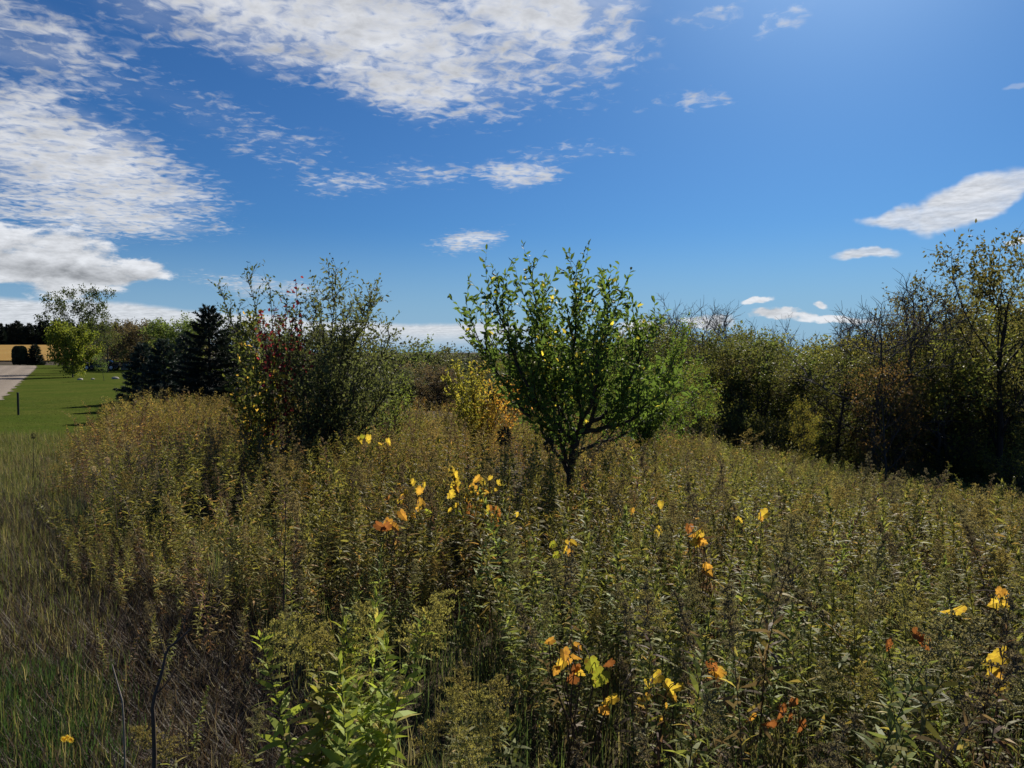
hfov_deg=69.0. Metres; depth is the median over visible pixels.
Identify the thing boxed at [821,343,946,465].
woodland tree
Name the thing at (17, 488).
rough grass
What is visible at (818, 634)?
golden weed stalk
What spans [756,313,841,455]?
bare tree
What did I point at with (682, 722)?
withered weed stalk
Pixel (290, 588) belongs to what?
leafy weed stalk
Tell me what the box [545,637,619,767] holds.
wild grape vine
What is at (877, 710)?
leafy weed stalk
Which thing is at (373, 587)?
leafy weed stalk
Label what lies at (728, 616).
withered weed stalk
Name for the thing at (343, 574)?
leafy weed stalk
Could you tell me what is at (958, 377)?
woodland tree
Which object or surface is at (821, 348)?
woodland tree
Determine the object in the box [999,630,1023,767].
withered weed stalk
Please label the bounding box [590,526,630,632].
withered weed stalk
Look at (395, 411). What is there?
yellow green bush
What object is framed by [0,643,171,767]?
green grass
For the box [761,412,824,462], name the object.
edge bush
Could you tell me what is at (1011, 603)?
withered weed stalk
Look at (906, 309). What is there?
bare tree
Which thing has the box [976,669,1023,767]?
plumed weed stalk
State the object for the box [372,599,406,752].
leafy weed stalk
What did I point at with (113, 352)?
olive tree
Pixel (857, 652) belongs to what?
leafy weed stalk
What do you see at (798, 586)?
leafy weed stalk
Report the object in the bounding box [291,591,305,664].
leafy weed stalk
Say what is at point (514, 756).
golden weed stalk
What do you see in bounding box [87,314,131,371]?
open tree
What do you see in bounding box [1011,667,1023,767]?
plumed weed stalk
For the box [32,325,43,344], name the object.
conifer
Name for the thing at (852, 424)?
woodland tree
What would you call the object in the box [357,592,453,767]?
lime weed stalk
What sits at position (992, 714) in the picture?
plumed weed stalk
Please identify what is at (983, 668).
leafy weed stalk
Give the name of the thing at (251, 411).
yellowing shrub
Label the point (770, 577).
plumed weed stalk
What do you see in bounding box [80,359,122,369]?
parked car
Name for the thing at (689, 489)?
withered weed stalk
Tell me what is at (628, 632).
withered weed stalk
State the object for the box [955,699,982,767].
withered weed stalk
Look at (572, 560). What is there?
withered weed stalk
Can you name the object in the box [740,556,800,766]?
withered weed stalk
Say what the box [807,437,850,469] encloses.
edge bush
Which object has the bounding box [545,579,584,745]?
leafy weed stalk
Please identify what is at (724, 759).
withered weed stalk
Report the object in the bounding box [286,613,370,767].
lime weed stalk
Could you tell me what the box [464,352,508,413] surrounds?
thin leafed tree
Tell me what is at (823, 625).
leafy weed stalk
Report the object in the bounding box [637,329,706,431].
woodland tree
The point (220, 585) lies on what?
withered weed stalk
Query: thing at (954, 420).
woodland tree
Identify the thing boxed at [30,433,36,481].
dry stalk
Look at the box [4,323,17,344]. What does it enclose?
conifer
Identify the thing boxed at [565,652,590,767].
leafy weed stalk
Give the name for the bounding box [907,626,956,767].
golden weed stalk
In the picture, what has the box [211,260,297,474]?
slender shrub
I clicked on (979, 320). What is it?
woodland tree
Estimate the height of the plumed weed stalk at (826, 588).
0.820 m
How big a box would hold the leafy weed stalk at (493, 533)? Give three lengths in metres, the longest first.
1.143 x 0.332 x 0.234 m
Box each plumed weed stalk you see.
[244,704,269,767]
[279,604,302,676]
[350,657,386,767]
[361,675,410,758]
[403,560,422,673]
[439,680,463,767]
[469,731,493,766]
[498,520,523,682]
[505,552,535,691]
[524,593,561,750]
[535,558,588,766]
[584,573,606,667]
[611,583,651,725]
[619,517,675,665]
[662,586,696,732]
[678,572,703,702]
[681,577,716,767]
[690,689,735,767]
[708,593,737,742]
[714,617,748,767]
[717,601,748,765]
[720,513,814,743]
[748,659,814,764]
[754,570,792,767]
[761,578,787,692]
[777,623,811,767]
[792,548,833,734]
[796,579,820,717]
[803,593,892,763]
[809,761,827,767]
[810,656,850,767]
[817,578,848,727]
[842,547,897,729]
[850,608,959,767]
[873,609,998,767]
[889,600,919,753]
[897,576,944,735]
[903,583,942,704]
[926,567,961,728]
[957,598,994,734]
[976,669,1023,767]
[978,628,1023,767]
[1008,561,1023,690]
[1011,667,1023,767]
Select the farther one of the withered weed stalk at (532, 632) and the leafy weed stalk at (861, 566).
the leafy weed stalk at (861, 566)
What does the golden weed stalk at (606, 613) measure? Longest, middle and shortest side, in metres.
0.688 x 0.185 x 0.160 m
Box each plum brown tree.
[392,359,441,408]
[411,362,465,411]
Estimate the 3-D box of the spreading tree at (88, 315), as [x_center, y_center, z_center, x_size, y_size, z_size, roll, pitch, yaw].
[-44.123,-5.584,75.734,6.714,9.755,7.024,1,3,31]
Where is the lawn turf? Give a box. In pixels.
[0,398,132,456]
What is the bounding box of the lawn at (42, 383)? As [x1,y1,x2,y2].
[0,365,229,452]
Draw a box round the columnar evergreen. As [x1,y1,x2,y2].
[11,345,27,364]
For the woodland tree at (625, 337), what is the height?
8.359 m
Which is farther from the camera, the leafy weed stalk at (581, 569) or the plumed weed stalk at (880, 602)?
the leafy weed stalk at (581, 569)
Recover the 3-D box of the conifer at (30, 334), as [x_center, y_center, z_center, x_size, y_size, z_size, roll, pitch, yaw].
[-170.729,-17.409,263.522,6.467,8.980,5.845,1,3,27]
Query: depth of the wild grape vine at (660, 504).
4.29 m
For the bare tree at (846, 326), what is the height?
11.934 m
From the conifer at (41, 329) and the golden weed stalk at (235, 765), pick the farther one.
the conifer at (41, 329)
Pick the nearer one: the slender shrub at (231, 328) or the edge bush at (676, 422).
the slender shrub at (231, 328)
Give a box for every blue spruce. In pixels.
[108,342,153,404]
[131,337,188,405]
[166,333,206,390]
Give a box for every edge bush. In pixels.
[572,370,627,417]
[586,363,676,424]
[630,372,699,440]
[659,412,686,435]
[660,383,730,436]
[669,406,727,443]
[691,390,764,451]
[691,396,742,449]
[721,410,776,458]
[727,403,805,460]
[733,424,777,453]
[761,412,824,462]
[765,418,835,457]
[774,411,844,465]
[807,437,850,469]
[808,432,865,472]
[827,448,870,475]
[834,438,893,481]
[852,433,931,480]
[863,451,904,490]
[893,457,933,480]
[899,461,935,483]
[902,449,968,484]
[914,448,978,487]
[923,441,1007,493]
[935,436,1021,491]
[960,443,1023,493]
[967,441,1023,497]
[1004,456,1023,496]
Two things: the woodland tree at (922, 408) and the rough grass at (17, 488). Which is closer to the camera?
the rough grass at (17, 488)
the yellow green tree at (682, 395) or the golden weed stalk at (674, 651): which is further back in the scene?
the yellow green tree at (682, 395)
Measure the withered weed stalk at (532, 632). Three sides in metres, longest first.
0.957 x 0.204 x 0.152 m
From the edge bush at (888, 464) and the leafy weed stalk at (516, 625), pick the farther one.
the edge bush at (888, 464)
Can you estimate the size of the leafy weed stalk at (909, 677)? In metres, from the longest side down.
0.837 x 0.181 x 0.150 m
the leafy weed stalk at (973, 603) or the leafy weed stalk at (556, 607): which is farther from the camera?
the leafy weed stalk at (556, 607)
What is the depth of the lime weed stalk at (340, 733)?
2.26 m
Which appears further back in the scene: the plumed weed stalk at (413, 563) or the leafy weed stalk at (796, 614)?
the plumed weed stalk at (413, 563)
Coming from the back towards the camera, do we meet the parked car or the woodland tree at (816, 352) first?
the parked car
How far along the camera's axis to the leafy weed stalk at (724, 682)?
3.07 m
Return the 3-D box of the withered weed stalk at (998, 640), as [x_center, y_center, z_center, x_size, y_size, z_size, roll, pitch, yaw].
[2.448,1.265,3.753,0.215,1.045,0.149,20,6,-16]
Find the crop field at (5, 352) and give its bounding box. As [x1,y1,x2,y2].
[0,345,264,359]
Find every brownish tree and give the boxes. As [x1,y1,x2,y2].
[94,319,147,361]
[105,317,164,367]
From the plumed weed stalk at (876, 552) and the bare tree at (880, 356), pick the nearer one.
the plumed weed stalk at (876, 552)
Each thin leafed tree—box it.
[450,349,492,407]
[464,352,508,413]
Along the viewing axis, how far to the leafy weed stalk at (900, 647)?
3.79 m
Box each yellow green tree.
[660,360,703,433]
[784,396,825,462]
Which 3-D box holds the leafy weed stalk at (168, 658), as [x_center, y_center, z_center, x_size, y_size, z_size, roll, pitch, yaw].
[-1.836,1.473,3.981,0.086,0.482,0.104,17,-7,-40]
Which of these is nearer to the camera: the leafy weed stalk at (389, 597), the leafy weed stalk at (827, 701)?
the leafy weed stalk at (827, 701)
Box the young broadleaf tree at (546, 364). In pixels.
[447,239,697,524]
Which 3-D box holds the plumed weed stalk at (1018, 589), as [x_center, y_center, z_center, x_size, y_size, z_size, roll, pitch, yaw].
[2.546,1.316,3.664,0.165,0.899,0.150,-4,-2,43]
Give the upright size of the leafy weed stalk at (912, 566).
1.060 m
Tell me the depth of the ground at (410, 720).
4.23 m
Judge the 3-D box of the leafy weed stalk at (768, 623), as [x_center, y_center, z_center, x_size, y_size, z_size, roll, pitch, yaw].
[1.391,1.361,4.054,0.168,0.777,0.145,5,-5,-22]
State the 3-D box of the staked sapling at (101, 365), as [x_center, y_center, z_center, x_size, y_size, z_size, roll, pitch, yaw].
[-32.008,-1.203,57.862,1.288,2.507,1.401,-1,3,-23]
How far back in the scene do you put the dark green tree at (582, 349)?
52.72 m
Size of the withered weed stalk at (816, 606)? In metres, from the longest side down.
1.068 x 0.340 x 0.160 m
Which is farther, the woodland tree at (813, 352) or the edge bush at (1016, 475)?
the woodland tree at (813, 352)
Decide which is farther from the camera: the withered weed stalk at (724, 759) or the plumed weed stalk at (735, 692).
the plumed weed stalk at (735, 692)
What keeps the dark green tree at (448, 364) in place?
on the ground at (410, 720)
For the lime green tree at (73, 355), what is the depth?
65.64 m
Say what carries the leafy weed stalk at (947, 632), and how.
on the ground at (410, 720)
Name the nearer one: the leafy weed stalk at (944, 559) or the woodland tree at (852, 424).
the leafy weed stalk at (944, 559)
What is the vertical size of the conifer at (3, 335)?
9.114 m
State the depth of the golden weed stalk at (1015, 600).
3.80 m
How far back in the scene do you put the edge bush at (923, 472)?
30.76 m
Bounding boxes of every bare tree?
[648,310,689,344]
[652,293,764,401]
[686,299,770,450]
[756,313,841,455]
[780,279,1002,466]
[812,316,873,451]
[821,302,915,463]
[831,268,988,473]
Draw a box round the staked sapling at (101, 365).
[91,352,108,378]
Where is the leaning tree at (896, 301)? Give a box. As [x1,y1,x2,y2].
[867,274,996,483]
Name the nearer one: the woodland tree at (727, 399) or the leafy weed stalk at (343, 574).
the leafy weed stalk at (343, 574)
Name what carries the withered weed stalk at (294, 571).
on the ground at (410, 720)
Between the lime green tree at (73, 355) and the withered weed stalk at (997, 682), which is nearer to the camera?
the withered weed stalk at (997, 682)
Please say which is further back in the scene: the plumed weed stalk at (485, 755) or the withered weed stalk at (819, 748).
the plumed weed stalk at (485, 755)
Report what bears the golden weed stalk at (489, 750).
on the ground at (410, 720)
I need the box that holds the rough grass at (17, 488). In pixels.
[0,428,158,767]
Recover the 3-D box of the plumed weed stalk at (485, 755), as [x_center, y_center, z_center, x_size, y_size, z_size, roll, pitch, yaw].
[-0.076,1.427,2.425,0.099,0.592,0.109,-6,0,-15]
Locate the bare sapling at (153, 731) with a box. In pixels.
[150,615,192,767]
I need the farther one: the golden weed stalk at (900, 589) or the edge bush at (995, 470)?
the edge bush at (995, 470)
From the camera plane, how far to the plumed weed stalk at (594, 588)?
4.11 m
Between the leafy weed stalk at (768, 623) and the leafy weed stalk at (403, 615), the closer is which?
the leafy weed stalk at (768, 623)
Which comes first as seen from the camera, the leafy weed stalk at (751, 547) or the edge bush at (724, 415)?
the leafy weed stalk at (751, 547)
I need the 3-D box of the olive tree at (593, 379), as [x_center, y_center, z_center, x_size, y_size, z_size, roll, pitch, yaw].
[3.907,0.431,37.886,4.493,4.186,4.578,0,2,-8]
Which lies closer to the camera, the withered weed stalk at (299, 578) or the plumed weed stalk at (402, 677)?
the plumed weed stalk at (402, 677)
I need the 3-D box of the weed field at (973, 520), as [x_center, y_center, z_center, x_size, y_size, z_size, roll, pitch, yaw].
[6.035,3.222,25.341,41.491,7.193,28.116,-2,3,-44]
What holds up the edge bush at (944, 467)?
on the ground at (410, 720)
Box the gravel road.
[0,365,36,399]
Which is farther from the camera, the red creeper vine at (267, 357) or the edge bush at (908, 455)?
the edge bush at (908, 455)
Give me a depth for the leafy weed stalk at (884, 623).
3.04 m
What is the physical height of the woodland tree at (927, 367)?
8.636 m
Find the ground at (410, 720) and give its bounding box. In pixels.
[0,350,1023,767]
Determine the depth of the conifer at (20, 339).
260.43 m
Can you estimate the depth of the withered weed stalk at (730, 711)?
2.88 m
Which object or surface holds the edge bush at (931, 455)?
on the ground at (410, 720)
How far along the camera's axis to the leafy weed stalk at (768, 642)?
3.93 m
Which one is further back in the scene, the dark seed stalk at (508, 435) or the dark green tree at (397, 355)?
the dark green tree at (397, 355)
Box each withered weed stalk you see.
[124,606,152,686]
[166,690,176,760]
[209,562,228,672]
[236,611,255,679]
[260,551,302,666]
[272,687,320,751]
[293,569,307,675]
[366,741,375,766]
[513,602,597,767]
[519,560,531,654]
[557,545,590,760]
[568,735,586,767]
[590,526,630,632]
[606,488,673,645]
[613,591,645,767]
[618,656,656,767]
[633,578,675,767]
[633,726,657,767]
[656,654,710,767]
[670,589,733,766]
[678,657,702,767]
[680,619,761,767]
[682,480,724,686]
[716,583,764,767]
[717,748,734,767]
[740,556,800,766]
[789,583,951,767]
[801,676,860,767]
[804,730,828,767]
[806,711,860,767]
[824,740,850,767]
[861,724,877,766]
[875,521,960,727]
[921,649,1023,767]
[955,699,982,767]
[960,555,1023,722]
[968,593,1023,767]
[978,664,1021,738]
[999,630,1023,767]
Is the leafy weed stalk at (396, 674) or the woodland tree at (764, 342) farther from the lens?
the woodland tree at (764, 342)
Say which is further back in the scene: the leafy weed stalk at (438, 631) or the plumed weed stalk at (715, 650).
the leafy weed stalk at (438, 631)
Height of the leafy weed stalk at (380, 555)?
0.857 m
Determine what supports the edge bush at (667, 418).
on the ground at (410, 720)
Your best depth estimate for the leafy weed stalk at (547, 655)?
3.39 m
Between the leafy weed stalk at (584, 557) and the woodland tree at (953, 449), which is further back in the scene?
the woodland tree at (953, 449)
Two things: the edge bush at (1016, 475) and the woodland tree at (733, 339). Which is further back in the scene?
the woodland tree at (733, 339)
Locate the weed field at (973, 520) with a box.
[25,386,1023,708]
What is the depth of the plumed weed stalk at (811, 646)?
3.53 m
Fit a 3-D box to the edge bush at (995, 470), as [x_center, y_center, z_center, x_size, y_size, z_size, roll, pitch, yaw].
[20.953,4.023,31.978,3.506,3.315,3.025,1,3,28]
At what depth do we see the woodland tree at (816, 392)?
32.56 m
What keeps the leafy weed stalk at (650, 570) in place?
on the ground at (410, 720)
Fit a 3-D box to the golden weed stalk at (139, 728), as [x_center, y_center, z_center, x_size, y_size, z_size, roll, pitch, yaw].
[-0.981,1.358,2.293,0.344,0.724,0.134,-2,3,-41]
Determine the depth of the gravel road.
70.12 m
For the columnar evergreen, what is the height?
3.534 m
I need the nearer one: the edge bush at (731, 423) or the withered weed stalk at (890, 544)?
the withered weed stalk at (890, 544)
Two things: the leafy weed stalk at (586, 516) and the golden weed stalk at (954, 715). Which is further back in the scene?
the leafy weed stalk at (586, 516)
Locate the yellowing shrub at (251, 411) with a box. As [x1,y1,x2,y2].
[219,309,292,489]
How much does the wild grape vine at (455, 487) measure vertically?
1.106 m
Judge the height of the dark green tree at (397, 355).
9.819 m
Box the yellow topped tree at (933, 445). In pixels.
[852,287,950,476]
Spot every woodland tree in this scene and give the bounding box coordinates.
[607,315,683,398]
[616,312,704,399]
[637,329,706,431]
[641,317,713,378]
[649,328,731,434]
[679,373,735,427]
[680,351,736,431]
[686,325,778,440]
[687,320,783,444]
[703,325,794,443]
[703,350,804,445]
[717,356,797,442]
[738,337,826,447]
[744,329,854,450]
[747,356,841,447]
[748,353,840,449]
[759,355,854,458]
[767,341,913,469]
[777,334,843,454]
[778,347,860,465]
[782,327,883,466]
[784,334,873,461]
[785,325,878,469]
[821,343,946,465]
[830,311,957,472]
[842,335,983,474]
[846,362,946,481]
[850,332,1005,472]
[851,364,933,465]
[881,328,1023,483]
[884,345,1023,481]
[898,333,1023,484]
[913,330,999,479]
[922,339,1023,470]
[926,330,1021,485]
[927,301,1023,474]
[937,337,1023,490]
[943,302,1013,338]
[973,310,1023,482]
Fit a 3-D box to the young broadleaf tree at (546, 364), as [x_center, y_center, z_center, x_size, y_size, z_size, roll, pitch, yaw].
[0.686,0.052,8.936,2.893,3.675,2.022,1,3,26]
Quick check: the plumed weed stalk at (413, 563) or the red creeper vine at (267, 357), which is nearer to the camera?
the plumed weed stalk at (413, 563)
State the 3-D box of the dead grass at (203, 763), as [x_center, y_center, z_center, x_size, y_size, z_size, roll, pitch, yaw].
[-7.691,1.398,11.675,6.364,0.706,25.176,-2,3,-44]
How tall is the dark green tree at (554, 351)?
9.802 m
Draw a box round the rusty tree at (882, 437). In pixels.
[835,355,939,481]
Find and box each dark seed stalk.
[496,426,512,481]
[543,437,554,509]
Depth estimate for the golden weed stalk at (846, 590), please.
3.08 m
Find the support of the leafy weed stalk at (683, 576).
on the ground at (410, 720)
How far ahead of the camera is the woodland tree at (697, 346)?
40.20 m
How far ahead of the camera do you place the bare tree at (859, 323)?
35.82 m
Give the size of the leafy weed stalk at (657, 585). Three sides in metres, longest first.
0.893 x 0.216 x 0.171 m
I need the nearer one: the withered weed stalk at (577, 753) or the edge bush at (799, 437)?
the withered weed stalk at (577, 753)
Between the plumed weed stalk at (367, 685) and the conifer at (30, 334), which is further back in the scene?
the conifer at (30, 334)
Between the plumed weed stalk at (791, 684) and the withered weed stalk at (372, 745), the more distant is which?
the plumed weed stalk at (791, 684)
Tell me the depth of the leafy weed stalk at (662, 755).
2.15 m
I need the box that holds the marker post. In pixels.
[16,392,19,414]
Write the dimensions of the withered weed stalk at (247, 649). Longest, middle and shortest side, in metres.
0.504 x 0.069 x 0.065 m
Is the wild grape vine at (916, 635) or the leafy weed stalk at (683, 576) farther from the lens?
the leafy weed stalk at (683, 576)
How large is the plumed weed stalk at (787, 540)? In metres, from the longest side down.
1.253 x 0.294 x 0.286 m
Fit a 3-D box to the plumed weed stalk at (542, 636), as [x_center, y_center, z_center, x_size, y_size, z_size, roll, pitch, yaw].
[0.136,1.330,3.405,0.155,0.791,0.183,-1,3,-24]
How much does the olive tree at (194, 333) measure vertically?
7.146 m
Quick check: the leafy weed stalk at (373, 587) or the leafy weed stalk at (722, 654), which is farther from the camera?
the leafy weed stalk at (373, 587)
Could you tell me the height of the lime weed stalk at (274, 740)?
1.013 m
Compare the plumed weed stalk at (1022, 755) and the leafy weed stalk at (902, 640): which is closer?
the plumed weed stalk at (1022, 755)
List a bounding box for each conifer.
[0,323,6,344]
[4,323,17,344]
[4,324,9,335]
[7,320,26,344]
[24,323,37,344]
[25,344,46,364]
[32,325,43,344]
[37,320,48,344]
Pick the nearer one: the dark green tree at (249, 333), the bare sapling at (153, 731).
the bare sapling at (153, 731)
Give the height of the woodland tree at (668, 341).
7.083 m
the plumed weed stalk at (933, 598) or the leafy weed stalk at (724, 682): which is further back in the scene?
the plumed weed stalk at (933, 598)
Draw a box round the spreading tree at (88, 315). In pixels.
[33,283,122,353]
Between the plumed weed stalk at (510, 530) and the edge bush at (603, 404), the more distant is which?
the edge bush at (603, 404)
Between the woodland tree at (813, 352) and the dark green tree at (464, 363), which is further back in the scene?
the dark green tree at (464, 363)
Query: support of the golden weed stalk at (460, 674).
on the ground at (410, 720)
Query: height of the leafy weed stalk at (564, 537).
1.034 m
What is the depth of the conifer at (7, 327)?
273.46 m
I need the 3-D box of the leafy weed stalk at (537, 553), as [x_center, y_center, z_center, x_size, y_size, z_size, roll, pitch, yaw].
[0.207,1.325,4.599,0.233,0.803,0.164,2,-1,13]
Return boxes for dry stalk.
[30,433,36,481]
[104,457,119,546]
[281,498,314,767]
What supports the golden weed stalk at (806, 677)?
on the ground at (410, 720)
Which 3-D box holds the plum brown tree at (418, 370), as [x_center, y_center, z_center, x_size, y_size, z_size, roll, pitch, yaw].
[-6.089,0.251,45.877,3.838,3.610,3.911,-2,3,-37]
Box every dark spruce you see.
[159,304,248,418]
[204,321,259,403]
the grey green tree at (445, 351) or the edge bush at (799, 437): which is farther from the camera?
the grey green tree at (445, 351)
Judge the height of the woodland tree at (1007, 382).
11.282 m
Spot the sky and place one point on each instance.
(776, 158)
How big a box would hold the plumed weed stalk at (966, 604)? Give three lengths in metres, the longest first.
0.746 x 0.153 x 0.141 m
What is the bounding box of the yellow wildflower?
[60,734,73,767]
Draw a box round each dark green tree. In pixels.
[68,329,109,362]
[212,314,304,387]
[248,315,374,402]
[260,326,388,407]
[360,339,442,408]
[375,364,432,408]
[417,342,487,410]
[424,346,500,411]
[424,364,481,411]
[448,339,539,414]
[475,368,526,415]
[504,333,576,409]
[521,374,552,413]
[547,323,649,414]
[555,327,647,409]
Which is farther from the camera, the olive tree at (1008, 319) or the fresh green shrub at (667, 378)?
the olive tree at (1008, 319)
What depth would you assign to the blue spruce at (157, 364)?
29.70 m
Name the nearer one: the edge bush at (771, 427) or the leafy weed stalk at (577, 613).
the leafy weed stalk at (577, 613)
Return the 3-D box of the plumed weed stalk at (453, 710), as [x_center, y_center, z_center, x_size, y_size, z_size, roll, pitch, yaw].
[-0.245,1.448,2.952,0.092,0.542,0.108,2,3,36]
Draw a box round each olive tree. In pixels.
[96,346,124,361]
[163,316,212,365]
[561,357,619,421]
[666,352,727,442]
[893,269,1023,489]
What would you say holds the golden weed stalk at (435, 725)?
on the ground at (410, 720)
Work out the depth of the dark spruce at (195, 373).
26.60 m
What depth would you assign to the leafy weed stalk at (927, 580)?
3.81 m
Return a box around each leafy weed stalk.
[156,618,180,695]
[187,685,208,767]
[285,567,302,662]
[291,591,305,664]
[307,548,327,660]
[337,575,362,655]
[339,567,397,663]
[346,552,397,662]
[364,557,378,654]
[366,571,392,670]
[369,535,390,664]
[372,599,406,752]
[375,589,403,668]
[379,579,398,669]
[387,563,424,650]
[419,596,456,665]
[447,506,499,665]
[462,520,501,652]
[478,487,532,674]
[486,571,543,679]
[490,576,531,736]
[496,518,521,675]
[496,557,518,692]
[497,578,541,702]
[499,493,537,665]
[520,568,543,734]
[523,535,540,650]
[525,572,557,698]
[529,583,560,753]
[531,531,558,650]
[535,669,554,767]
[541,507,570,659]
[541,755,563,767]
[545,569,560,678]
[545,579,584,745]
[555,527,598,696]
[556,520,583,654]
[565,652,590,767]
[571,599,605,752]
[574,488,607,646]
[574,616,604,763]
[575,553,593,659]
[576,535,624,664]
[582,530,605,665]
[583,527,607,643]
[595,506,629,690]
[599,526,636,694]
[607,543,644,673]
[614,514,654,688]
[614,554,660,754]
[619,503,652,696]
[625,636,682,767]
[627,556,694,729]
[628,650,667,767]
[629,528,648,652]
[639,542,693,766]
[646,563,673,753]
[648,600,699,707]
[650,557,671,674]
[659,654,698,767]
[660,746,669,767]
[664,590,722,767]
[667,541,698,721]
[668,531,687,643]
[690,643,742,767]
[705,513,742,694]
[712,618,749,766]
[722,535,757,693]
[730,535,752,684]
[735,539,768,742]
[747,580,772,709]
[747,616,800,767]
[752,740,765,767]
[755,562,776,683]
[760,583,776,714]
[768,606,848,767]
[770,576,801,695]
[775,522,809,676]
[781,717,799,767]
[782,554,812,723]
[794,568,832,713]
[798,545,829,660]
[804,577,860,751]
[807,573,848,764]
[813,573,857,719]
[814,520,853,669]
[815,654,840,763]
[818,551,868,710]
[819,565,838,663]
[821,484,861,697]
[822,590,854,749]
[834,569,876,767]
[836,634,901,767]
[837,608,892,767]
[861,517,895,708]
[865,555,899,714]
[866,621,892,764]
[868,645,910,767]
[872,623,914,753]
[877,612,930,766]
[877,649,920,767]
[878,652,992,766]
[889,591,912,701]
[893,545,918,701]
[897,575,923,712]
[902,533,942,718]
[903,625,936,725]
[915,654,956,767]
[916,562,972,702]
[932,553,964,731]
[945,624,988,767]
[952,542,1001,738]
[952,716,975,767]
[1010,636,1023,737]
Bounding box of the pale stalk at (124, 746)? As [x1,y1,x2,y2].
[112,664,125,767]
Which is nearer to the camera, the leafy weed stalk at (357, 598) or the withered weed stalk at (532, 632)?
the withered weed stalk at (532, 632)
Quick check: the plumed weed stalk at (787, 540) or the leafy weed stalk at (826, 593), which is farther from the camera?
the leafy weed stalk at (826, 593)
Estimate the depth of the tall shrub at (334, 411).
10.62 m
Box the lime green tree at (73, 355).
[41,318,105,377]
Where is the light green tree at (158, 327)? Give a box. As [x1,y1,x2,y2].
[137,310,210,365]
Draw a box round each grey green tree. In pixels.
[364,334,447,410]
[400,338,475,410]
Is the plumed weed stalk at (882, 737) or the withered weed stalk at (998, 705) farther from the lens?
the withered weed stalk at (998, 705)
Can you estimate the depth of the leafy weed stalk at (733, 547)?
3.92 m
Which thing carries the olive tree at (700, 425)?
on the ground at (410, 720)
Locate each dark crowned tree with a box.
[684,324,785,449]
[715,329,833,444]
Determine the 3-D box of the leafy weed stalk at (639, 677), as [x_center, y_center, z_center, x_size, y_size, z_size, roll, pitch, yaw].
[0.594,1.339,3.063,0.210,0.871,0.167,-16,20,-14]
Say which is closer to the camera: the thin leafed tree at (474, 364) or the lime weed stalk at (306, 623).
the lime weed stalk at (306, 623)
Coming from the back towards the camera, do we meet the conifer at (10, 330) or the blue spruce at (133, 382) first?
the conifer at (10, 330)
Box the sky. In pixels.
[0,0,1023,354]
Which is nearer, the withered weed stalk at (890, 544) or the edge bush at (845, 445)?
the withered weed stalk at (890, 544)
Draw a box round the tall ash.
[899,219,1023,486]
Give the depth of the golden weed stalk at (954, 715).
3.00 m
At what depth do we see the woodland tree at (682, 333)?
46.37 m
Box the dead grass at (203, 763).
[0,435,279,767]
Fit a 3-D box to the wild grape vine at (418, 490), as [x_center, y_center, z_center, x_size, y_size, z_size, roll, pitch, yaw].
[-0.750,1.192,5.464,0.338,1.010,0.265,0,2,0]
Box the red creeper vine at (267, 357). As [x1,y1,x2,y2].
[255,276,313,471]
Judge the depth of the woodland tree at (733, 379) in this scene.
32.38 m
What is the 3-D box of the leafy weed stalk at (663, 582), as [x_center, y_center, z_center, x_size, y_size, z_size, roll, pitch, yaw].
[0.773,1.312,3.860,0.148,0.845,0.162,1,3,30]
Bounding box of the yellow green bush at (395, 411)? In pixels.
[358,352,416,462]
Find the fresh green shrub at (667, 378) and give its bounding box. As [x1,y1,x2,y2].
[574,310,722,456]
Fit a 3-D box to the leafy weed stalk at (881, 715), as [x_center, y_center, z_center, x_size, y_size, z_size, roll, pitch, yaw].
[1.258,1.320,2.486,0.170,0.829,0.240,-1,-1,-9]
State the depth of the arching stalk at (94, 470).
6.34 m
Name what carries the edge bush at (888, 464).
on the ground at (410, 720)
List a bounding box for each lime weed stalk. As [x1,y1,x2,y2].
[246,611,313,767]
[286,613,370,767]
[291,646,343,766]
[292,614,342,767]
[301,634,356,767]
[307,625,406,767]
[310,613,367,767]
[319,649,379,767]
[322,600,391,767]
[342,635,386,767]
[349,588,458,767]
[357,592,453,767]
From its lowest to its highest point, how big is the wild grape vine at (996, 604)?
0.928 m
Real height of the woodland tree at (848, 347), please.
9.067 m
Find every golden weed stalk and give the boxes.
[128,723,199,767]
[229,752,249,767]
[407,707,450,767]
[429,683,473,767]
[436,660,485,767]
[449,726,497,767]
[457,572,483,673]
[459,688,511,767]
[472,711,506,767]
[473,672,531,767]
[488,584,529,704]
[572,599,606,719]
[583,602,621,741]
[619,529,686,723]
[635,589,714,764]
[704,590,734,672]
[779,623,871,739]
[805,601,834,682]
[835,581,888,764]
[841,662,893,767]
[858,588,890,708]
[872,577,930,767]
[899,591,959,767]
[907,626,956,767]
[939,657,976,767]
[985,563,1023,718]
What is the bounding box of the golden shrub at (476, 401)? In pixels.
[441,357,532,463]
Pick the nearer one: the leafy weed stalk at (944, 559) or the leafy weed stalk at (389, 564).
the leafy weed stalk at (944, 559)
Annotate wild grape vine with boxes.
[221,374,296,492]
[341,434,439,535]
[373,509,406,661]
[385,478,431,610]
[447,466,518,616]
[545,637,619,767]
[549,538,576,699]
[631,500,663,641]
[636,669,684,767]
[685,523,712,693]
[705,658,726,766]
[735,508,770,645]
[746,696,806,767]
[884,627,930,756]
[939,586,1008,767]
[981,646,1011,765]
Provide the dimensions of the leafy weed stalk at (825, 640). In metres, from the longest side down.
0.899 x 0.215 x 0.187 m
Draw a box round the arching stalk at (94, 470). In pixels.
[91,466,149,577]
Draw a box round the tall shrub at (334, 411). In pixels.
[251,253,416,489]

